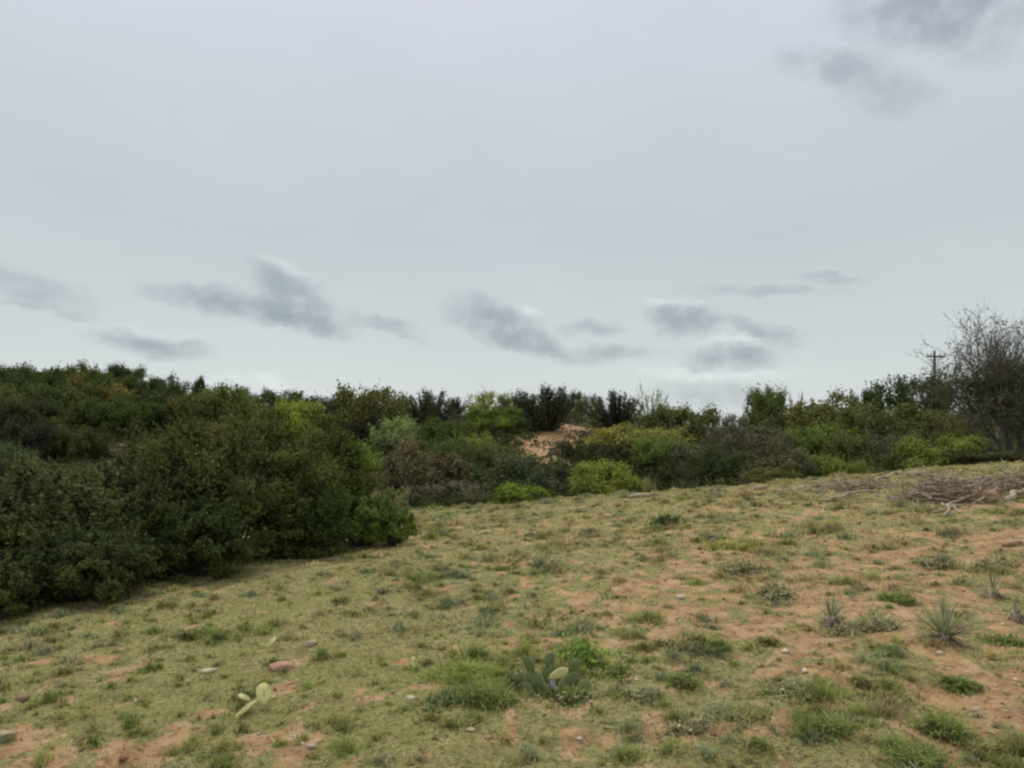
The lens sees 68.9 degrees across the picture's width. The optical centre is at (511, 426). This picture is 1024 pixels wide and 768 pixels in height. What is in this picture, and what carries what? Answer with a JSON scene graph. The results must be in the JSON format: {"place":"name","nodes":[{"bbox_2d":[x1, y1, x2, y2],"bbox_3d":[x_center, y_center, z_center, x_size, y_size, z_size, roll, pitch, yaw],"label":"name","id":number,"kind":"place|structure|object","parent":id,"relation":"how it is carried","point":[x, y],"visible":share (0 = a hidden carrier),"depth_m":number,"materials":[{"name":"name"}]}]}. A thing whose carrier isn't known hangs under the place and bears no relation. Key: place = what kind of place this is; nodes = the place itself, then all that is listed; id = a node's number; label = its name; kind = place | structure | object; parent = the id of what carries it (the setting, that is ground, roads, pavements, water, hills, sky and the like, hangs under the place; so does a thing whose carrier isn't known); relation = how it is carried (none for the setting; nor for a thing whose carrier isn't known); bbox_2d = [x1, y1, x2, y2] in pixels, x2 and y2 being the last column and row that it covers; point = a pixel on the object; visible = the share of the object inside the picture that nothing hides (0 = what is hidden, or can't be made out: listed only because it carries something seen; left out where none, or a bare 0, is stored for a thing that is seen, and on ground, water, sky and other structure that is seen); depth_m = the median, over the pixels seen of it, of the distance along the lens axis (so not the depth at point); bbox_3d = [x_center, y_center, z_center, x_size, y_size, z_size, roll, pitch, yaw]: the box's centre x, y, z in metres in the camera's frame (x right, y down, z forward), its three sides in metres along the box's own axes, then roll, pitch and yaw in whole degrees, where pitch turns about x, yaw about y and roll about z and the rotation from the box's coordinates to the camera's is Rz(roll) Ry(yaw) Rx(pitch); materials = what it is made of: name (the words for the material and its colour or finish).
{"place":"outdoors","nodes":[
{"label":"outdoors","id":0,"kind":"place"},
{"bbox_2d":[0,414,1023,767],"bbox_3d":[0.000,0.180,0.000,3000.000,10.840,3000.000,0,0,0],"label":"ground","id":1,"kind":"structure","parent":0,"point":[962,656],"depth_m":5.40,"materials":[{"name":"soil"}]},
{"bbox_2d":[0,360,38,397],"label":"shrub","id":2,"kind":"object","parent":1,"relation":"on","point":[7,374],"visible":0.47,"depth_m":60.66,"materials":[{"name":"green plant"}]},
{"bbox_2d":[0,438,43,475],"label":"shrub","id":3,"kind":"object","parent":1,"relation":"on","point":[13,449],"visible":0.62,"depth_m":33.79,"materials":[{"name":"green plant"}]},
{"bbox_2d":[0,479,43,584],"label":"thicket bush","id":4,"kind":"object","parent":1,"relation":"on","point":[2,545],"visible":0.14,"depth_m":7.94,"materials":[{"name":"green plant"}]},
{"bbox_2d":[0,395,50,435],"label":"shrub","id":5,"kind":"object","parent":1,"relation":"on","point":[33,412],"visible":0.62,"depth_m":45.72,"materials":[{"name":"green plant"}]},
{"bbox_2d":[0,540,54,619],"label":"thicket bush","id":6,"kind":"object","parent":1,"relation":"on","point":[19,590],"visible":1,"depth_m":6.95,"materials":[{"name":"green plant"}]},
{"bbox_2d":[0,380,58,425],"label":"shrub","id":7,"kind":"object","parent":1,"relation":"on","point":[8,392],"visible":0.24,"depth_m":48.16,"materials":[{"name":"green plant"}]},
{"bbox_2d":[0,416,71,461],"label":"shrub","id":8,"kind":"object","parent":1,"relation":"on","point":[29,436],"visible":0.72,"depth_m":37.05,"materials":[{"name":"green plant"}]},
{"bbox_2d":[9,376,104,419],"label":"shrub","id":9,"kind":"object","parent":1,"relation":"on","point":[40,389],"visible":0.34,"depth_m":48.65,"materials":[{"name":"green plant"}]},
{"bbox_2d":[33,358,121,396],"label":"shrub","id":10,"kind":"object","parent":1,"relation":"on","point":[53,376],"visible":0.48,"depth_m":63.27,"materials":[{"name":"green plant"}]},
{"bbox_2d":[45,410,115,459],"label":"shrub","id":11,"kind":"object","parent":1,"relation":"on","point":[85,439],"visible":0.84,"depth_m":38.53,"materials":[{"name":"green plant"}]},
{"bbox_2d":[0,452,161,587],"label":"thicket bush","id":12,"kind":"object","parent":1,"relation":"on","point":[57,492],"visible":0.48,"depth_m":8.25,"materials":[{"name":"green plant"}]},
{"bbox_2d":[51,394,110,432],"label":"shrub","id":13,"kind":"object","parent":1,"relation":"on","point":[74,418],"visible":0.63,"depth_m":46.87,"materials":[{"name":"green plant"}]},
{"bbox_2d":[0,515,168,603],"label":"thicket bush","id":14,"kind":"object","parent":1,"relation":"on","point":[112,563],"visible":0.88,"depth_m":7.44,"materials":[{"name":"green plant"}]},
{"bbox_2d":[52,368,143,417],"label":"shrub","id":15,"kind":"object","parent":1,"relation":"on","point":[114,388],"visible":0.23,"depth_m":49.44,"materials":[{"name":"green plant"}]},
{"bbox_2d":[78,392,169,433],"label":"shrub","id":16,"kind":"object","parent":1,"relation":"on","point":[117,415],"visible":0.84,"depth_m":46.82,"materials":[{"name":"green plant"}]},
{"bbox_2d":[118,363,182,399],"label":"shrub","id":17,"kind":"object","parent":1,"relation":"on","point":[133,379],"visible":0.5,"depth_m":62.98,"materials":[{"name":"green plant"}]},
{"bbox_2d":[68,417,233,571],"bbox_3d":[-4.737,0.941,9.520,2.132,2.180,2.244,0,0,15],"label":"thicket bush","id":18,"kind":"object","parent":1,"relation":"on","point":[123,469],"visible":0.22,"depth_m":9.28,"materials":[{"name":"green plant"}]},
{"bbox_2d":[111,388,203,430],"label":"shrub","id":19,"kind":"object","parent":1,"relation":"on","point":[154,397],"visible":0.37,"depth_m":49.56,"materials":[{"name":"green plant"}]},
{"bbox_2d":[116,487,267,579],"bbox_3d":[-3.827,1.286,8.863,1.873,1.147,1.536,0,0,0],"label":"thicket bush","id":20,"kind":"object","parent":1,"relation":"on","point":[218,547],"visible":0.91,"depth_m":8.53,"materials":[{"name":"green plant"}]},
{"bbox_2d":[160,388,224,427],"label":"shrub","id":21,"kind":"object","parent":1,"relation":"on","point":[196,404],"visible":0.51,"depth_m":51.17,"materials":[{"name":"green plant"}]},
{"bbox_2d":[193,379,257,424],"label":"shrub","id":22,"kind":"object","parent":1,"relation":"on","point":[243,391],"visible":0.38,"depth_m":52.87,"materials":[{"name":"green plant"}]},
{"bbox_2d":[110,384,357,561],"bbox_3d":[-3.817,0.694,10.497,3.316,2.644,3.452,0,0,28],"label":"thicket bush","id":23,"kind":"object","parent":1,"relation":"on","point":[271,455],"visible":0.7,"depth_m":9.92,"materials":[{"name":"green plant"}]},
{"bbox_2d":[205,404,291,444],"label":"shrub","id":24,"kind":"object","parent":1,"relation":"on","point":[265,413],"visible":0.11,"depth_m":42.75,"materials":[{"name":"green plant"}]},
{"bbox_2d":[253,385,313,411],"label":"shrub","id":25,"kind":"object","parent":1,"relation":"on","point":[268,395],"visible":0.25,"depth_m":55.76,"materials":[{"name":"green plant"}]},
{"bbox_2d":[257,395,335,442],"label":"shrub","id":26,"kind":"object","parent":1,"relation":"on","point":[310,413],"visible":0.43,"depth_m":43.64,"materials":[{"name":"green plant"}]},
{"bbox_2d":[236,472,358,559],"bbox_3d":[-3.225,1.294,10.552,2.006,1.375,1.597,0,0,-17],"label":"thicket bush","id":27,"kind":"object","parent":1,"relation":"on","point":[331,510],"visible":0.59,"depth_m":10.22,"materials":[{"name":"green plant"}]},
{"bbox_2d":[254,415,404,542],"bbox_3d":[-3.337,0.981,12.641,2.355,2.354,2.356,0,0,36],"label":"thicket bush","id":28,"kind":"object","parent":1,"relation":"on","point":[350,451],"visible":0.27,"depth_m":12.47,"materials":[{"name":"green plant"}]},
{"bbox_2d":[330,411,386,448],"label":"shrub","id":29,"kind":"object","parent":1,"relation":"on","point":[349,426],"visible":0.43,"depth_m":41.75,"materials":[{"name":"green plant"}]},
{"bbox_2d":[335,438,385,476],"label":"shrub","id":30,"kind":"object","parent":1,"relation":"on","point":[375,461],"visible":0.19,"depth_m":33.06,"materials":[{"name":"green plant"}]},
{"bbox_2d":[316,379,421,444],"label":"shrub","id":31,"kind":"object","parent":1,"relation":"on","point":[364,404],"visible":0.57,"depth_m":43.06,"materials":[{"name":"green plant"}]},
{"bbox_2d":[332,486,411,547],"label":"thicket bush","id":32,"kind":"object","parent":1,"relation":"on","point":[365,533],"visible":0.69,"depth_m":11.78,"materials":[{"name":"green plant"}]},
{"bbox_2d":[363,410,422,453],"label":"shrub","id":33,"kind":"object","parent":1,"relation":"on","point":[407,427],"visible":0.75,"depth_m":40.46,"materials":[{"name":"green plant"}]},
{"bbox_2d":[373,509,418,546],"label":"thicket bush","id":34,"kind":"object","parent":1,"relation":"on","point":[394,531],"visible":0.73,"depth_m":11.86,"materials":[{"name":"green plant"}]},
{"bbox_2d":[370,432,477,506],"bbox_3d":[-3.275,1.463,25.389,4.554,2.835,3.687,0,0,25],"label":"shrub","id":35,"kind":"object","parent":1,"relation":"on","point":[426,469],"visible":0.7,"depth_m":24.62,"materials":[{"name":"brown plant"}]},
{"bbox_2d":[401,387,458,426],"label":"shrub","id":36,"kind":"object","parent":1,"relation":"on","point":[427,403],"visible":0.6,"depth_m":47.42,"materials":[{"name":"green plant"}]},
{"bbox_2d":[411,415,475,445],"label":"shrub","id":37,"kind":"object","parent":1,"relation":"on","point":[434,428],"visible":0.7,"depth_m":39.95,"materials":[{"name":"green plant"}]},
{"bbox_2d":[407,433,482,465],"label":"shrub","id":38,"kind":"object","parent":1,"relation":"on","point":[459,447],"visible":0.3,"depth_m":30.60,"materials":[{"name":"green plant"}]},
{"bbox_2d":[406,688,485,713],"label":"herb","id":39,"kind":"object","parent":1,"relation":"on","point":[429,699],"visible":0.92,"depth_m":4.24,"materials":[{"name":"green plant"}]},
{"bbox_2d":[405,476,497,505],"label":"shrub","id":40,"kind":"object","parent":1,"relation":"on","point":[452,486],"visible":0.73,"depth_m":23.28,"materials":[{"name":"green plant"}]},
{"bbox_2d":[404,656,525,689],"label":"grass tussock","id":41,"kind":"object","parent":1,"relation":"on","point":[472,667],"depth_m":4.78,"materials":[{"name":"plant"}]},
{"bbox_2d":[464,386,517,414],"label":"shrub","id":42,"kind":"object","parent":1,"relation":"on","point":[489,400],"visible":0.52,"depth_m":53.93,"materials":[{"name":"green plant"}]},
{"bbox_2d":[468,439,514,468],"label":"shrub","id":43,"kind":"object","parent":1,"relation":"on","point":[487,452],"visible":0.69,"depth_m":34.45,"materials":[{"name":"green plant"}]},
{"bbox_2d":[435,675,551,715],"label":"grass tussock","id":44,"kind":"object","parent":1,"relation":"on","point":[494,695],"depth_m":4.24,"materials":[{"name":"plant"}]},
{"bbox_2d":[460,403,528,432],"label":"shrub","id":45,"kind":"object","parent":1,"relation":"on","point":[482,420],"visible":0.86,"depth_m":44.81,"materials":[{"name":"green plant"}]},
{"bbox_2d":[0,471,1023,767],"bbox_3d":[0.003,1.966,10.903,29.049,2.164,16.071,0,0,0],"label":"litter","id":46,"kind":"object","parent":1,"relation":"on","point":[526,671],"visible":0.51,"depth_m":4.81,"materials":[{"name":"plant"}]},
{"bbox_2d":[0,393,1023,508],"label":"hillside scrub","id":47,"kind":"object","parent":1,"relation":"on","point":[82,464],"visible":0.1,"depth_m":36.36,"materials":[{"name":"green plant"}]},
{"bbox_2d":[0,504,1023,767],"bbox_3d":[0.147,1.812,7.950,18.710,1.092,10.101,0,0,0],"label":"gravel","id":48,"kind":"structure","parent":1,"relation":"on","point":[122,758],"depth_m":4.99,"materials":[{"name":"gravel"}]},
{"bbox_2d":[487,480,550,504],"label":"shrub","id":49,"kind":"object","parent":1,"relation":"on","point":[508,489],"visible":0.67,"depth_m":22.48,"materials":[{"name":"green plant"}]},
{"bbox_2d":[476,448,571,497],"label":"shrub","id":50,"kind":"object","parent":1,"relation":"on","point":[515,469],"visible":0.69,"depth_m":24.80,"materials":[{"name":"green plant"}]},
{"bbox_2d":[515,383,581,430],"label":"shrub","id":51,"kind":"object","parent":1,"relation":"on","point":[549,414],"visible":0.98,"depth_m":43.95,"materials":[{"name":"green plant"}]},
{"bbox_2d":[515,652,593,692],"bbox_3d":[0.260,1.503,4.550,0.499,0.244,0.180,0,0,0],"label":"prickly pear","id":52,"kind":"object","parent":1,"relation":"on","point":[552,674],"visible":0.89,"depth_m":4.56,"materials":[{"name":"green plant"}]},
{"bbox_2d":[521,684,612,716],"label":"herb","id":53,"kind":"object","parent":1,"relation":"on","point":[565,701],"visible":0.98,"depth_m":4.28,"materials":[{"name":"green plant"}]},
{"bbox_2d":[535,628,647,670],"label":"herb","id":54,"kind":"object","parent":1,"relation":"on","point":[588,655],"visible":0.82,"depth_m":4.94,"materials":[{"name":"green leaf"}]},
{"bbox_2d":[570,439,633,471],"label":"shrub","id":55,"kind":"object","parent":1,"relation":"on","point":[618,452],"visible":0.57,"depth_m":33.16,"materials":[{"name":"green plant"}]},
{"bbox_2d":[565,456,648,495],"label":"shrub","id":56,"kind":"object","parent":1,"relation":"on","point":[590,474],"visible":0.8,"depth_m":23.22,"materials":[{"name":"green plant"}]},
{"bbox_2d":[580,660,645,680],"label":"herb","id":57,"kind":"object","parent":1,"relation":"on","point":[619,670],"visible":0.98,"depth_m":4.70,"materials":[{"name":"green plant"}]},
{"bbox_2d":[586,389,643,429],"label":"shrub","id":58,"kind":"object","parent":1,"relation":"on","point":[616,416],"visible":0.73,"depth_m":45.99,"materials":[{"name":"green plant"}]},
{"bbox_2d":[575,421,699,456],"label":"shrub","id":59,"kind":"object","parent":1,"relation":"on","point":[624,434],"visible":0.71,"depth_m":37.08,"materials":[{"name":"green plant"}]},
{"bbox_2d":[616,685,675,707],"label":"herb","id":60,"kind":"object","parent":1,"relation":"on","point":[641,694],"visible":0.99,"depth_m":4.28,"materials":[{"name":"green plant"}]},
{"bbox_2d":[626,432,694,475],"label":"shrub","id":61,"kind":"object","parent":1,"relation":"on","point":[646,445],"visible":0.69,"depth_m":33.39,"materials":[{"name":"green plant"}]},
{"bbox_2d":[655,463,701,489],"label":"shrub","id":62,"kind":"object","parent":1,"relation":"on","point":[664,476],"visible":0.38,"depth_m":26.71,"materials":[{"name":"green plant"}]},
{"bbox_2d":[652,670,710,693],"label":"grass tussock","id":63,"kind":"object","parent":1,"relation":"on","point":[679,680],"depth_m":4.46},
{"bbox_2d":[641,400,723,444],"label":"shrub","id":64,"kind":"object","parent":1,"relation":"on","point":[663,416],"visible":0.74,"depth_m":45.74,"materials":[{"name":"green plant"}]},
{"bbox_2d":[646,436,724,478],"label":"shrub","id":65,"kind":"object","parent":1,"relation":"on","point":[696,449],"visible":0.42,"depth_m":32.40,"materials":[{"name":"green plant"}]},
{"bbox_2d":[637,711,735,739],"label":"grass tussock","id":66,"kind":"object","parent":1,"relation":"on","point":[695,726],"depth_m":3.79,"materials":[{"name":"plant"}]},
{"bbox_2d":[677,440,753,486],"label":"shrub","id":67,"kind":"object","parent":1,"relation":"on","point":[715,466],"visible":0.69,"depth_m":27.51,"materials":[{"name":"green plant"}]},
{"bbox_2d":[692,538,757,551],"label":"grass tussock","id":68,"kind":"object","parent":1,"relation":"on","point":[726,544],"depth_m":9.33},
{"bbox_2d":[705,555,781,576],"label":"grass tussock","id":69,"kind":"object","parent":1,"relation":"on","point":[741,568],"depth_m":7.93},
{"bbox_2d":[705,699,786,725],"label":"grass tussock","id":70,"kind":"object","parent":1,"relation":"on","point":[753,711],"depth_m":3.91,"materials":[{"name":"plant"}]},
{"bbox_2d":[693,415,806,469],"bbox_3d":[10.377,1.058,33.661,5.144,3.244,4.722,0,0,33],"label":"shrub","id":71,"kind":"object","parent":1,"relation":"on","point":[737,435],"visible":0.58,"depth_m":32.79,"materials":[{"name":"green plant"}]},
{"bbox_2d":[739,379,790,441],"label":"shrub","id":72,"kind":"object","parent":1,"relation":"on","point":[769,403],"visible":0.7,"depth_m":46.46,"materials":[{"name":"green plant"}]},
{"bbox_2d":[741,464,803,483],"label":"shrub","id":73,"kind":"object","parent":1,"relation":"on","point":[761,478],"visible":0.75,"depth_m":22.24,"materials":[{"name":"green plant"}]},
{"bbox_2d":[745,577,811,605],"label":"grass tussock","id":74,"kind":"object","parent":1,"relation":"on","point":[770,589],"depth_m":6.65,"materials":[{"name":"plant"}]},
{"bbox_2d":[734,443,826,483],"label":"shrub","id":75,"kind":"object","parent":1,"relation":"on","point":[778,462],"visible":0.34,"depth_m":22.96,"materials":[{"name":"green plant"}]},
{"bbox_2d":[754,676,849,702],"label":"grass tussock","id":76,"kind":"object","parent":1,"relation":"on","point":[782,688],"depth_m":4.22,"materials":[{"name":"plant"}]},
{"bbox_2d":[770,417,871,460],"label":"shrub","id":77,"kind":"object","parent":1,"relation":"on","point":[811,440],"visible":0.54,"depth_m":35.21,"materials":[{"name":"green plant"}]},
{"bbox_2d":[780,708,877,744],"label":"grass tussock","id":78,"kind":"object","parent":1,"relation":"on","point":[807,723],"depth_m":3.69,"materials":[{"name":"plant"}]},
{"bbox_2d":[777,384,885,438],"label":"shrub","id":79,"kind":"object","parent":1,"relation":"on","point":[817,413],"visible":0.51,"depth_m":40.04,"materials":[{"name":"green plant"}]},
{"bbox_2d":[780,453,883,478],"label":"shrub","id":80,"kind":"object","parent":1,"relation":"on","point":[829,465],"visible":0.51,"depth_m":22.37,"materials":[{"name":"green plant"}]},
{"bbox_2d":[806,591,858,630],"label":"yucca","id":81,"kind":"object","parent":1,"relation":"on","point":[830,618],"visible":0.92,"depth_m":5.73,"materials":[{"name":"green plant"}]},
{"bbox_2d":[773,463,906,493],"bbox_3d":[7.550,1.163,16.571,2.565,0.787,2.524,0,0,-39],"label":"brush heap","id":82,"kind":"object","parent":1,"relation":"on","point":[845,484],"visible":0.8,"depth_m":16.22,"materials":[{"name":"brown wood"}]},
{"bbox_2d":[819,427,904,468],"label":"shrub","id":83,"kind":"object","parent":1,"relation":"on","point":[843,444],"visible":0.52,"depth_m":32.54,"materials":[{"name":"green plant"}]},
{"bbox_2d":[820,612,911,636],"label":"grass tussock","id":84,"kind":"object","parent":1,"relation":"on","point":[884,624],"depth_m":5.46,"materials":[{"name":"plant"}]},
{"bbox_2d":[856,452,904,473],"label":"shrub","id":85,"kind":"object","parent":1,"relation":"on","point":[887,459],"visible":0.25,"depth_m":24.61,"materials":[{"name":"green plant"}]},
{"bbox_2d":[824,395,942,451],"bbox_3d":[18.358,0.057,37.559,5.119,3.282,5.013,0,0,-34],"label":"shrub","id":86,"kind":"object","parent":1,"relation":"on","point":[849,414],"visible":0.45,"depth_m":36.67,"materials":[{"name":"green plant"}]},
{"bbox_2d":[854,423,933,469],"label":"shrub","id":87,"kind":"object","parent":1,"relation":"on","point":[885,449],"visible":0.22,"depth_m":31.90,"materials":[{"name":"green plant"}]},
{"bbox_2d":[870,587,927,607],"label":"grass tussock","id":88,"kind":"object","parent":1,"relation":"on","point":[900,598],"depth_m":6.40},
{"bbox_2d":[863,369,954,420],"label":"shrub","id":89,"kind":"object","parent":1,"relation":"on","point":[889,401],"visible":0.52,"depth_m":42.74,"materials":[{"name":"green plant"}]},
{"bbox_2d":[851,731,979,767],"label":"grass tussock","id":90,"kind":"object","parent":1,"relation":"on","point":[913,753],"depth_m":3.39,"materials":[{"name":"plant"}]},
{"bbox_2d":[895,405,972,449],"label":"shrub","id":91,"kind":"object","parent":1,"relation":"on","point":[944,424],"visible":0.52,"depth_m":35.98,"materials":[{"name":"green plant"}]},
{"bbox_2d":[906,547,966,570],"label":"grass tussock","id":92,"kind":"object","parent":1,"relation":"on","point":[940,560],"depth_m":7.99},
{"bbox_2d":[887,430,992,469],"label":"shrub","id":93,"kind":"object","parent":1,"relation":"on","point":[915,447],"visible":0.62,"depth_m":22.69,"materials":[{"name":"green plant"}]},
{"bbox_2d":[863,462,1023,504],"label":"brush heap","id":94,"kind":"object","parent":1,"relation":"on","point":[944,486],"visible":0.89,"depth_m":13.22,"materials":[{"name":"brown wood"}]},
{"bbox_2d":[899,706,989,747],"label":"grass tussock","id":95,"kind":"object","parent":1,"relation":"on","point":[940,727],"depth_m":3.60,"materials":[{"name":"plant"}]},
{"bbox_2d":[901,592,989,647],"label":"yucca","id":96,"kind":"object","parent":1,"relation":"on","point":[943,622],"visible":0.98,"depth_m":5.07,"materials":[{"name":"green plant"}]},
{"bbox_2d":[926,669,985,696],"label":"grass tussock","id":97,"kind":"object","parent":1,"relation":"on","point":[949,680],"depth_m":4.23,"materials":[{"name":"plant"}]},
{"bbox_2d":[901,304,1023,453],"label":"bare tree","id":98,"kind":"object","parent":1,"relation":"on","point":[999,386],"visible":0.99,"depth_m":23.96,"materials":[{"name":"grey plant"}]},
{"bbox_2d":[924,734,1023,764],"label":"grass tussock","id":99,"kind":"object","parent":1,"relation":"on","point":[979,747],"depth_m":3.42,"materials":[{"name":"plant"}]},
{"bbox_2d":[934,446,1023,463],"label":"shrub","id":100,"kind":"object","parent":1,"relation":"on","point":[998,454],"visible":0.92,"depth_m":21.09,"materials":[{"name":"green plant"}]},
{"bbox_2d":[956,458,1023,493],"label":"brush heap","id":101,"kind":"object","parent":1,"relation":"on","point":[1015,482],"visible":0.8,"depth_m":14.28,"materials":[{"name":"brown wood"}]},
{"bbox_2d":[959,549,1023,571],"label":"herb","id":102,"kind":"object","parent":1,"relation":"on","point":[1002,560],"visible":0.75,"depth_m":7.71,"materials":[{"name":"green plant"}]},
{"bbox_2d":[965,630,1023,652],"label":"grass tussock","id":103,"kind":"object","parent":1,"relation":"on","point":[1010,639],"depth_m":5.12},
{"bbox_2d":[0,0,1023,428],"label":"sky","id":104,"kind":"structure","parent":0,"point":[694,201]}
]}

